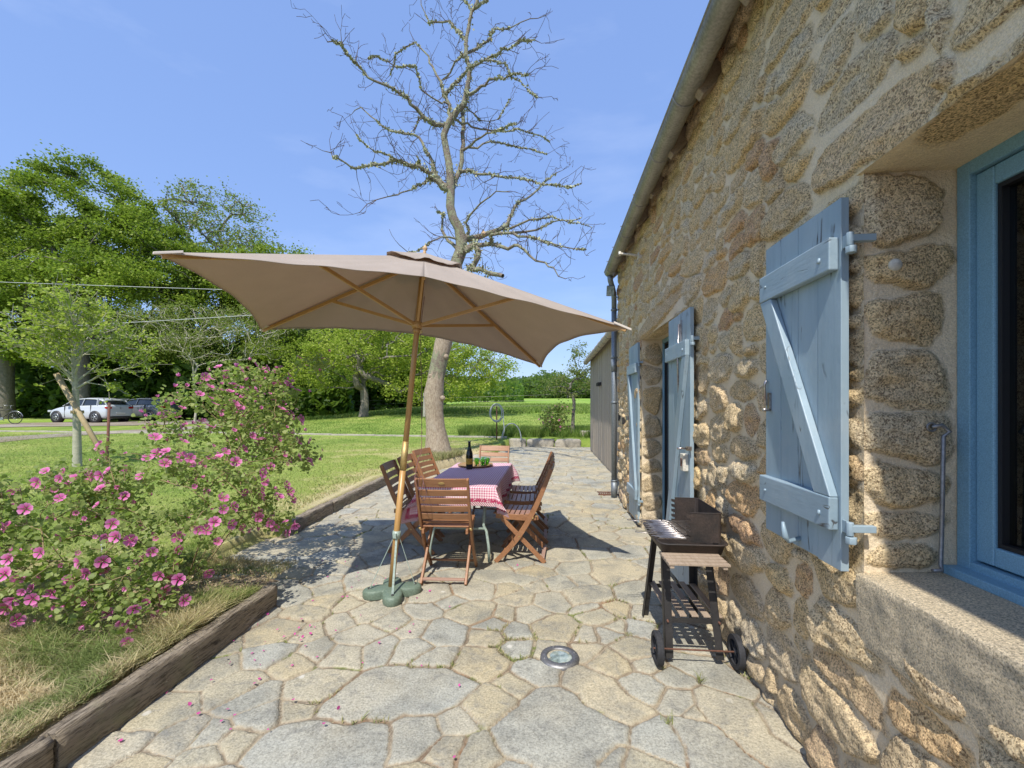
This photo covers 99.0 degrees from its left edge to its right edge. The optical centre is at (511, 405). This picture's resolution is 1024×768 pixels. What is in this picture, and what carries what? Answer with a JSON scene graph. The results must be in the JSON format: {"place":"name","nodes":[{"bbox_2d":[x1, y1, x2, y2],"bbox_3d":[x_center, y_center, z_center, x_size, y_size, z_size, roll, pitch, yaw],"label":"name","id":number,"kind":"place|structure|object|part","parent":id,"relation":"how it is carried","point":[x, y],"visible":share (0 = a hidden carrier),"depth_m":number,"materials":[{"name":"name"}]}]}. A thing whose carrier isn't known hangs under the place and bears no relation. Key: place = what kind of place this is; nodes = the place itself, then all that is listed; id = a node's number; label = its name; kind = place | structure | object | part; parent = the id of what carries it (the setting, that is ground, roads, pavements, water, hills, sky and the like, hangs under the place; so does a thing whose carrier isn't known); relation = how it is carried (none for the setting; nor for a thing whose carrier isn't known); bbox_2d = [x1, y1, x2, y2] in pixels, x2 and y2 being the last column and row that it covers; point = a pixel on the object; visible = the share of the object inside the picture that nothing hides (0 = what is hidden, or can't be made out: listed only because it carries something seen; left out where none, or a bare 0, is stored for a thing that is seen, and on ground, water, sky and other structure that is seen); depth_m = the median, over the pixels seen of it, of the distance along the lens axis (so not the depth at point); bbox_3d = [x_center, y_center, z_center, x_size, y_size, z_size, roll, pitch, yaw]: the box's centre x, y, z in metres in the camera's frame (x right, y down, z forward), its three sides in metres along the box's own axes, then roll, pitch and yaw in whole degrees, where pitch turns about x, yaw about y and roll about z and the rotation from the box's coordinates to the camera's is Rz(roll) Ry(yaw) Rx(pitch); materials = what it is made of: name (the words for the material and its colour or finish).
{"place":"outdoors","nodes":[
{"label":"outdoors","id":0,"kind":"place"},
{"bbox_2d":[0,420,217,426],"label":"parking area","id":1,"kind":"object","parent":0,"point":[114,423],"visible":0.42,"depth_m":24.65,"materials":[{"name":"grey asphalt"}]},
{"bbox_2d":[0,405,22,423],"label":"bicycle","id":2,"kind":"object","parent":1,"relation":"on","point":[10,412],"visible":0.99,"depth_m":24.05,"materials":[{"name":"grey metal"}]},
{"bbox_2d":[48,398,132,422],"bbox_3d":[-25.606,0.288,26.636,4.068,1.535,2.040,0,0,7],"label":"parked car","id":3,"kind":"object","parent":1,"relation":"on","point":[95,411],"visible":0.84,"depth_m":25.88,"materials":[{"name":"grey metal"}]},
{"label":"windows","id":4,"kind":"part","parent":3,"relation":"part of","materials":[{"name":"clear glass"}]},
{"bbox_2d":[110,398,181,420],"bbox_3d":[-24.550,0.259,29.045,4.418,1.535,2.040,0,0,4],"label":"parked car","id":5,"kind":"object","parent":1,"relation":"on","point":[137,404],"visible":0.42,"depth_m":28.23,"materials":[{"name":"grey"}]},
{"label":"windows","id":6,"kind":"part","parent":5,"relation":"part of","materials":[{"name":"black glass"}]},
{"bbox_2d":[8,282,221,289],"bbox_3d":[-19.068,-4.374,15.100,35.358,3.168,0.014,0,0,13],"label":"overhead wire","id":7,"kind":"object","parent":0,"point":[122,286],"visible":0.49,"depth_m":13.46,"materials":[{"name":"grey metal"}]},
{"bbox_2d":[0,315,250,329],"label":"overhead wire","id":8,"kind":"object","parent":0,"point":[167,320],"visible":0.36,"depth_m":13.00,"materials":[{"name":"grey metal"}]},
{"bbox_2d":[0,421,257,441],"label":"drive","id":9,"kind":"structure","parent":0,"point":[8,438],"depth_m":16.51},
{"bbox_2d":[0,503,300,755],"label":"grass","id":10,"kind":"structure","parent":0,"point":[100,667],"depth_m":2.44,"materials":[{"name":"green plant"}]},
{"bbox_2d":[0,433,508,761],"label":"lawn","id":11,"kind":"structure","parent":0,"point":[254,536],"depth_m":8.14,"materials":[{"name":"green plant"}]},
{"bbox_2d":[53,373,112,467],"bbox_3d":[-8.800,0.367,9.016,1.398,2.094,0.097,0,0,6],"label":"stake","id":12,"kind":"object","parent":11,"relation":"on","point":[75,407],"visible":0.66,"depth_m":9.00,"materials":[{"name":"brown wood"}]},
{"bbox_2d":[0,267,174,466],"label":"young tree","id":13,"kind":"object","parent":11,"relation":"on","point":[53,323],"visible":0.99,"depth_m":9.02,"materials":[{"name":"green plant"}]},
{"bbox_2d":[103,403,110,530],"bbox_3d":[-3.843,0.589,4.150,0.066,1.230,0.022,0,0,0],"label":"iron rod","id":14,"kind":"object","parent":11,"relation":"on","point":[108,428],"visible":0.35,"depth_m":4.14,"materials":[{"name":"metal"}]},
{"bbox_2d":[68,575,277,651],"bbox_3d":[-2.379,1.368,2.864,0.970,0.066,1.300,0,0,5],"label":"flower bed","id":15,"kind":"object","parent":11,"relation":"on","point":[187,587],"visible":0.12,"depth_m":3.27,"materials":[{"name":"soil"}]},
{"bbox_2d":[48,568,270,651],"bbox_3d":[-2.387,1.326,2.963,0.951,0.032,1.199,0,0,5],"label":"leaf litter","id":16,"kind":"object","parent":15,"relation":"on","point":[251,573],"visible":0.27,"depth_m":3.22,"materials":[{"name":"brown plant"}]},
{"bbox_2d":[0,349,337,646],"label":"mallow bush","id":17,"kind":"object","parent":15,"relation":"on","point":[80,569],"visible":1,"depth_m":3.04,"materials":[{"name":"green plant"}]},
{"bbox_2d":[408,447,465,462],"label":"tree foot grass","id":18,"kind":"object","parent":11,"relation":"on","point":[440,455],"visible":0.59,"depth_m":10.65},
{"bbox_2d":[291,0,604,453],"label":"bare tree","id":19,"kind":"object","parent":11,"relation":"on","point":[437,440],"visible":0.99,"depth_m":10.93,"materials":[{"name":"grey plant"}]},
{"bbox_2d":[496,406,496,439],"bbox_3d":[-0.538,0.669,15.400,0.041,1.273,0.041,0,0,-18],"label":"iron pole","id":20,"kind":"object","parent":11,"relation":"on","point":[496,423],"visible":0.65,"depth_m":15.38,"materials":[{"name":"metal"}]},
{"bbox_2d":[489,403,504,435],"bbox_3d":[-0.530,0.494,15.330,0.561,1.140,0.072,0,0,5],"label":"hose","id":21,"kind":"object","parent":20,"relation":"attached to","point":[502,411],"visible":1,"depth_m":15.31,"materials":[{"name":"grey rubber"}]},
{"bbox_2d":[502,423,521,441],"bbox_3d":[-0.017,0.994,15.697,0.719,0.735,0.039,0,0,5],"label":"hoop","id":22,"kind":"object","parent":11,"relation":"on","point":[516,426],"visible":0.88,"depth_m":15.68,"materials":[{"name":"grey metal"}]},
{"bbox_2d":[0,397,589,446],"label":"field","id":23,"kind":"structure","parent":0,"point":[585,442],"depth_m":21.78,"materials":[{"name":"green plant"}]},
{"bbox_2d":[0,169,123,418],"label":"oak tree","id":24,"kind":"object","parent":23,"relation":"on","point":[7,382],"visible":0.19,"depth_m":30.73,"materials":[{"name":"green plant"}]},
{"bbox_2d":[0,139,229,419],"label":"oak tree","id":25,"kind":"object","parent":23,"relation":"on","point":[87,257],"visible":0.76,"depth_m":27.11,"materials":[{"name":"green plant"}]},
{"bbox_2d":[59,297,304,421],"bbox_3d":[-18.276,-2.466,24.983,13.891,7.203,6.101,0,0,5],"label":"oak tree","id":26,"kind":"object","parent":23,"relation":"on","point":[222,328],"visible":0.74,"depth_m":24.46,"materials":[{"name":"green plant"}]},
{"bbox_2d":[158,413,207,418],"bbox_3d":[-23.756,0.208,31.545,4.268,1.535,2.040,0,0,4],"label":"parked car","id":27,"kind":"object","parent":23,"relation":"on","point":[186,416],"visible":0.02,"depth_m":30.58,"materials":[{"name":"grey metal"}]},
{"bbox_2d":[150,175,288,350],"bbox_3d":[-23.181,-8.763,35.752,10.545,19.389,9.093,0,0,5],"label":"oak tree","id":28,"kind":"object","parent":23,"relation":"on","point":[195,222],"visible":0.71,"depth_m":34.76,"materials":[{"name":"green plant"}]},
{"bbox_2d":[141,237,343,366],"bbox_3d":[-19.519,-5.799,32.518,15.220,13.601,11.406,0,0,-26],"label":"oak tree","id":29,"kind":"object","parent":23,"relation":"on","point":[226,299],"visible":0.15,"depth_m":30.88,"materials":[{"name":"green plant"}]},
{"bbox_2d":[0,430,506,437],"bbox_3d":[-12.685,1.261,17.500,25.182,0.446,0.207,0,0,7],"label":"road","id":30,"kind":"structure","parent":23,"relation":"on","point":[331,434],"depth_m":16.79,"materials":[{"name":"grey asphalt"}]},
{"bbox_2d":[15,318,524,417],"bbox_3d":[-20.760,-3.473,46.217,70.588,9.352,39.139,0,0,-38],"label":"understorey","id":31,"kind":"object","parent":23,"relation":"on","point":[32,401],"visible":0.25,"depth_m":32.49,"materials":[{"name":"green plant"}]},
{"bbox_2d":[203,324,460,392],"bbox_3d":[-16.322,-3.974,39.983,22.940,9.801,12.350,0,0,-26],"label":"oak tree","id":32,"kind":"object","parent":23,"relation":"on","point":[239,342],"visible":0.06,"depth_m":35.61,"materials":[{"name":"green plant"}]},
{"bbox_2d":[271,328,522,416],"bbox_3d":[-6.447,-3.007,26.330,14.360,7.627,8.762,0,0,5],"label":"spreading tree","id":33,"kind":"object","parent":23,"relation":"on","point":[402,342],"visible":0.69,"depth_m":24.79,"materials":[{"name":"green plant"}]},
{"bbox_2d":[423,393,424,416],"bbox_3d":[-4.557,-0.033,22.713,0.110,1.232,0.110,1,0,-18],"label":"fence post","id":34,"kind":"object","parent":23,"relation":"on","point":[423,406],"visible":0.64,"depth_m":22.65,"materials":[{"name":"white wood"}]},
{"bbox_2d":[358,395,538,407],"bbox_3d":[-10.736,-0.060,30.021,32.255,0.876,0.009,0,0,39],"label":"fence wire","id":35,"kind":"object","parent":23,"relation":"on","point":[462,397],"visible":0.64,"depth_m":22.48,"materials":[{"name":"grey metal"}]},
{"bbox_2d":[447,369,589,398],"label":"wood","id":36,"kind":"object","parent":23,"relation":"on","point":[530,383],"visible":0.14,"depth_m":127.77,"materials":[{"name":"green plant"}]},
{"bbox_2d":[538,397,573,435],"bbox_3d":[1.658,0.419,16.537,1.345,1.489,1.212,0,0,5],"label":"mallow bush","id":37,"kind":"object","parent":23,"relation":"on","point":[549,414],"visible":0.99,"depth_m":16.43,"materials":[{"name":"green plant"}]},
{"bbox_2d":[536,340,590,431],"bbox_3d":[2.471,-0.742,17.356,3.208,3.764,2.299,0,0,5],"label":"fruit tree","id":38,"kind":"object","parent":23,"relation":"on","point":[582,375],"visible":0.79,"depth_m":17.24,"materials":[{"name":"green plant"}]},
{"bbox_2d":[0,0,708,380],"label":"sky","id":39,"kind":"structure","parent":0,"point":[163,90],"materials":[{"name":"blue"}]},
{"bbox_2d":[67,447,810,767],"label":"patio","id":40,"kind":"structure","parent":0,"point":[606,701],"depth_m":2.48,"materials":[{"name":"grey stone"}]},
{"bbox_2d":[37,584,277,767],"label":"timber sleeper","id":41,"kind":"object","parent":40,"relation":"on","point":[76,734],"visible":0.98,"depth_m":2.20,"materials":[{"name":"brown wood"}]},
{"bbox_2d":[277,501,333,537],"bbox_3d":[-2.562,1.428,5.501,0.126,0.205,1.202,0,0,2],"label":"timber sleeper","id":42,"kind":"object","parent":40,"relation":"on","point":[308,517],"visible":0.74,"depth_m":5.49,"materials":[{"name":"brown wood"}]},
{"bbox_2d":[115,553,517,757],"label":"fallen petals","id":43,"kind":"object","parent":40,"relation":"on","point":[190,703],"visible":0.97,"depth_m":2.49,"materials":[{"name":"pink plant"}]},
{"bbox_2d":[328,476,385,511],"bbox_3d":[-2.483,1.431,7.190,0.137,0.199,2.141,0,0,3],"label":"timber sleeper","id":44,"kind":"object","parent":40,"relation":"on","point":[347,498],"visible":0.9,"depth_m":6.92,"materials":[{"name":"brown wood"}]},
{"bbox_2d":[362,530,421,606],"bbox_3d":[-0.944,1.243,3.453,0.353,0.498,0.353,0,0,30],"label":"umbrella stand","id":45,"kind":"object","parent":40,"relation":"on","point":[393,595],"visible":0.94,"depth_m":3.41,"materials":[{"name":"green plastic"}]},
{"bbox_2d":[153,245,631,586],"bbox_3d":[-0.784,0.054,3.601,2.840,2.788,1.925,0,0,-15],"label":"parasol","id":46,"kind":"object","parent":45,"relation":"in","point":[417,294],"visible":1,"depth_m":3.59,"materials":[{"name":"beige fabric"}]},
{"bbox_2d":[380,459,442,554],"bbox_3d":[-1.041,1.048,4.604,0.576,0.913,0.452,0,0,1],"label":"folding chair","id":47,"kind":"object","parent":40,"relation":"on","point":[385,467],"visible":0.58,"depth_m":4.43,"materials":[{"name":"brown wood"}]},
{"bbox_2d":[397,453,444,536],"bbox_3d":[-1.012,1.048,5.186,0.576,0.913,0.452,0,0,6],"label":"folding chair","id":48,"kind":"object","parent":40,"relation":"on","point":[408,480],"visible":0.28,"depth_m":5.13,"materials":[{"name":"brown wood"}]},
{"bbox_2d":[412,447,463,512],"bbox_3d":[-0.989,1.048,5.913,0.576,0.913,0.452,0,0,18],"label":"folding chair","id":49,"kind":"object","parent":40,"relation":"on","point":[416,453],"visible":0.47,"depth_m":5.98,"materials":[{"name":"brown wood"}]},
{"bbox_2d":[414,478,477,585],"bbox_3d":[-0.559,1.048,3.831,0.452,0.913,0.576,0,0,3],"label":"folding chair","id":50,"kind":"object","parent":40,"relation":"on","point":[467,520],"visible":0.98,"depth_m":3.66,"materials":[{"name":"brown wood"}]},
{"bbox_2d":[429,501,503,561],"bbox_3d":[-0.438,1.125,4.935,0.715,0.720,1.720,0,0,5],"label":"garden table","id":51,"kind":"object","parent":40,"relation":"on","point":[484,528],"visible":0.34,"depth_m":4.18,"materials":[{"name":"grey metal"}]},
{"bbox_2d":[401,463,519,523],"bbox_3d":[-0.449,0.932,4.950,1.016,0.349,1.948,0,0,5],"label":"tablecloth","id":52,"kind":"object","parent":51,"relation":"on","point":[490,486],"visible":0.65,"depth_m":4.26,"materials":[{"name":"fabric"}]},
{"bbox_2d":[466,441,472,468],"bbox_3d":[-0.507,0.590,5.207,0.082,0.333,0.083,0,0,5],"label":"wine bottle","id":53,"kind":"object","parent":52,"relation":"on","point":[469,458],"visible":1,"depth_m":5.18,"materials":[{"name":"black glass"}]},
{"bbox_2d":[458,462,492,467],"bbox_3d":[-0.459,0.744,5.479,0.444,0.024,0.444,0,0,5],"label":"tray","id":54,"kind":"object","parent":52,"relation":"on","point":[463,464],"visible":0.58,"depth_m":5.40,"materials":[{"name":"brown wood"}]},
{"bbox_2d":[473,458,479,465],"bbox_3d":[-0.441,0.703,5.458,0.080,0.093,0.081,0,0,5],"label":"green glass","id":55,"kind":"object","parent":54,"relation":"on","point":[476,461],"visible":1,"depth_m":5.43,"materials":[{"name":"green glass"}]},
{"bbox_2d":[480,458,485,465],"bbox_3d":[-0.359,0.703,5.410,0.080,0.093,0.081,0,0,5],"label":"green glass","id":56,"kind":"object","parent":54,"relation":"on","point":[482,461],"visible":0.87,"depth_m":5.38,"materials":[{"name":"green glass"}]},
{"bbox_2d":[485,458,489,465],"bbox_3d":[-0.309,0.703,5.466,0.080,0.093,0.081,0,0,5],"label":"green glass","id":57,"kind":"object","parent":54,"relation":"on","point":[487,461],"visible":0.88,"depth_m":5.44,"materials":[{"name":"green glass"}]},
{"bbox_2d":[201,450,750,724],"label":"joint weeds","id":58,"kind":"object","parent":40,"relation":"on","point":[526,657],"visible":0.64,"depth_m":2.76,"materials":[{"name":"green plant"}]},
{"bbox_2d":[473,454,490,460],"bbox_3d":[-0.769,1.330,11.107,0.483,0.167,0.329,0,0,-12],"label":"flat stone","id":59,"kind":"object","parent":40,"relation":"on","point":[476,456],"visible":0.32,"depth_m":10.98,"materials":[{"name":"grey stone"}]},
{"bbox_2d":[472,445,509,514],"bbox_3d":[-0.290,1.048,6.208,0.452,0.913,0.576,0,0,7],"label":"folding chair","id":60,"kind":"object","parent":40,"relation":"on","point":[492,448],"visible":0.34,"depth_m":6.43,"materials":[{"name":"brown wood"}]},
{"bbox_2d":[493,463,554,562],"bbox_3d":[0.133,1.048,4.353,0.576,0.913,0.452,0,0,8],"label":"folding chair","id":61,"kind":"object","parent":40,"relation":"on","point":[516,536],"visible":0.97,"depth_m":4.17,"materials":[{"name":"brown wood"}]},
{"bbox_2d":[503,456,554,543],"bbox_3d":[0.193,1.048,4.932,0.576,0.913,0.452,0,0,4],"label":"folding chair","id":62,"kind":"object","parent":40,"relation":"on","point":[513,500],"visible":0.54,"depth_m":4.87,"materials":[{"name":"brown wood"}]},
{"bbox_2d":[510,451,554,529],"bbox_3d":[0.238,1.048,5.461,0.576,0.913,0.452,0,0,3],"label":"folding chair","id":63,"kind":"object","parent":40,"relation":"on","point":[521,488],"visible":0.41,"depth_m":5.48,"materials":[{"name":"brown wood"}]},
{"bbox_2d":[540,645,579,670],"bbox_3d":[0.283,1.505,2.600,0.236,0.048,0.236,0,0,5],"label":"ground lamp","id":64,"kind":"object","parent":40,"relation":"in","point":[556,659],"visible":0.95,"depth_m":2.58,"materials":[{"name":"metal"}]},
{"bbox_2d":[597,491,618,495],"bbox_3d":[1.617,1.488,7.389,0.340,0.024,0.240,0,0,5],"label":"drain grate","id":65,"kind":"object","parent":40,"relation":"on","point":[605,492],"visible":0.67,"depth_m":7.35,"materials":[{"name":"metal"}]},
{"bbox_2d":[660,712,673,725],"bbox_3d":[0.732,1.473,2.052,0.066,0.054,0.086,0,0,5],"label":"weed","id":66,"kind":"object","parent":40,"relation":"on","point":[668,721],"visible":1,"depth_m":2.07,"materials":[{"name":"green plant"}]},
{"bbox_2d":[627,497,746,670],"bbox_3d":[1.045,1.066,2.753,0.567,0.868,0.715,0,0,5],"label":"barbecue","id":67,"kind":"object","parent":40,"relation":"on","point":[689,535],"visible":1,"depth_m":2.58,"materials":[{"name":"black metal"}]},
{"bbox_2d":[693,669,705,682],"bbox_3d":[1.028,1.473,2.374,0.061,0.054,0.096,0,0,5],"label":"weed","id":68,"kind":"object","parent":40,"relation":"on","point":[699,679],"visible":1,"depth_m":2.38,"materials":[{"name":"green plant"}]},
{"bbox_2d":[455,424,589,437],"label":"long grass","id":69,"kind":"structure","parent":0,"point":[510,430],"depth_m":16.38,"materials":[{"name":"green plant"}]},
{"bbox_2d":[583,321,618,479],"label":"wooden barn","id":70,"kind":"structure","parent":0,"point":[598,358],"depth_m":11.21,"materials":[{"name":"weathered grey wood boards"},{"name":"slate"}]},
{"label":"ground","id":71,"kind":"structure","parent":0,"visible":0},
{"bbox_2d":[0,736,53,767],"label":"timber sleeper","id":72,"kind":"object","parent":71,"relation":"on","point":[37,753],"visible":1,"depth_m":1.71,"materials":[{"name":"brown wood"}]},
{"bbox_2d":[509,438,525,446],"bbox_3d":[0.196,1.370,15.959,0.659,0.356,0.278,0,0,6],"label":"edging stone","id":73,"kind":"object","parent":71,"relation":"on","point":[514,442],"visible":0.72,"depth_m":15.84,"materials":[{"name":"grey stone"}]},
{"bbox_2d":[526,438,554,446],"bbox_3d":[1.041,1.371,15.887,1.052,0.353,0.281,0,0,3],"label":"edging stone","id":74,"kind":"object","parent":71,"relation":"on","point":[534,442],"visible":0.79,"depth_m":15.76,"materials":[{"name":"grey stone"}]},
{"bbox_2d":[554,438,580,447],"bbox_3d":[2.018,1.371,15.805,0.966,0.361,0.296,0,0,6],"label":"edging stone","id":75,"kind":"object","parent":71,"relation":"on","point":[569,442],"visible":0.84,"depth_m":15.68,"materials":[{"name":"grey stone"}]},
{"bbox_2d":[604,0,1023,767],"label":"stone house","id":76,"kind":"structure","parent":71,"relation":"on","point":[816,262],"depth_m":1.59,"materials":[{"name":"stone"}]},
{"bbox_2d":[662,336,668,519],"bbox_3d":[1.789,0.334,4.593,0.060,2.259,1.414,0,0,5],"label":"door","id":77,"kind":"structure","parent":76,"relation":"in","point":[665,342],"depth_m":5.23,"materials":[{"name":"blue paint"}]},
{"bbox_2d":[943,130,1023,606],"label":"window","id":78,"kind":"structure","parent":76,"relation":"in","point":[990,186],"depth_m":1.43,"materials":[{"name":"blue paint"}]}
]}

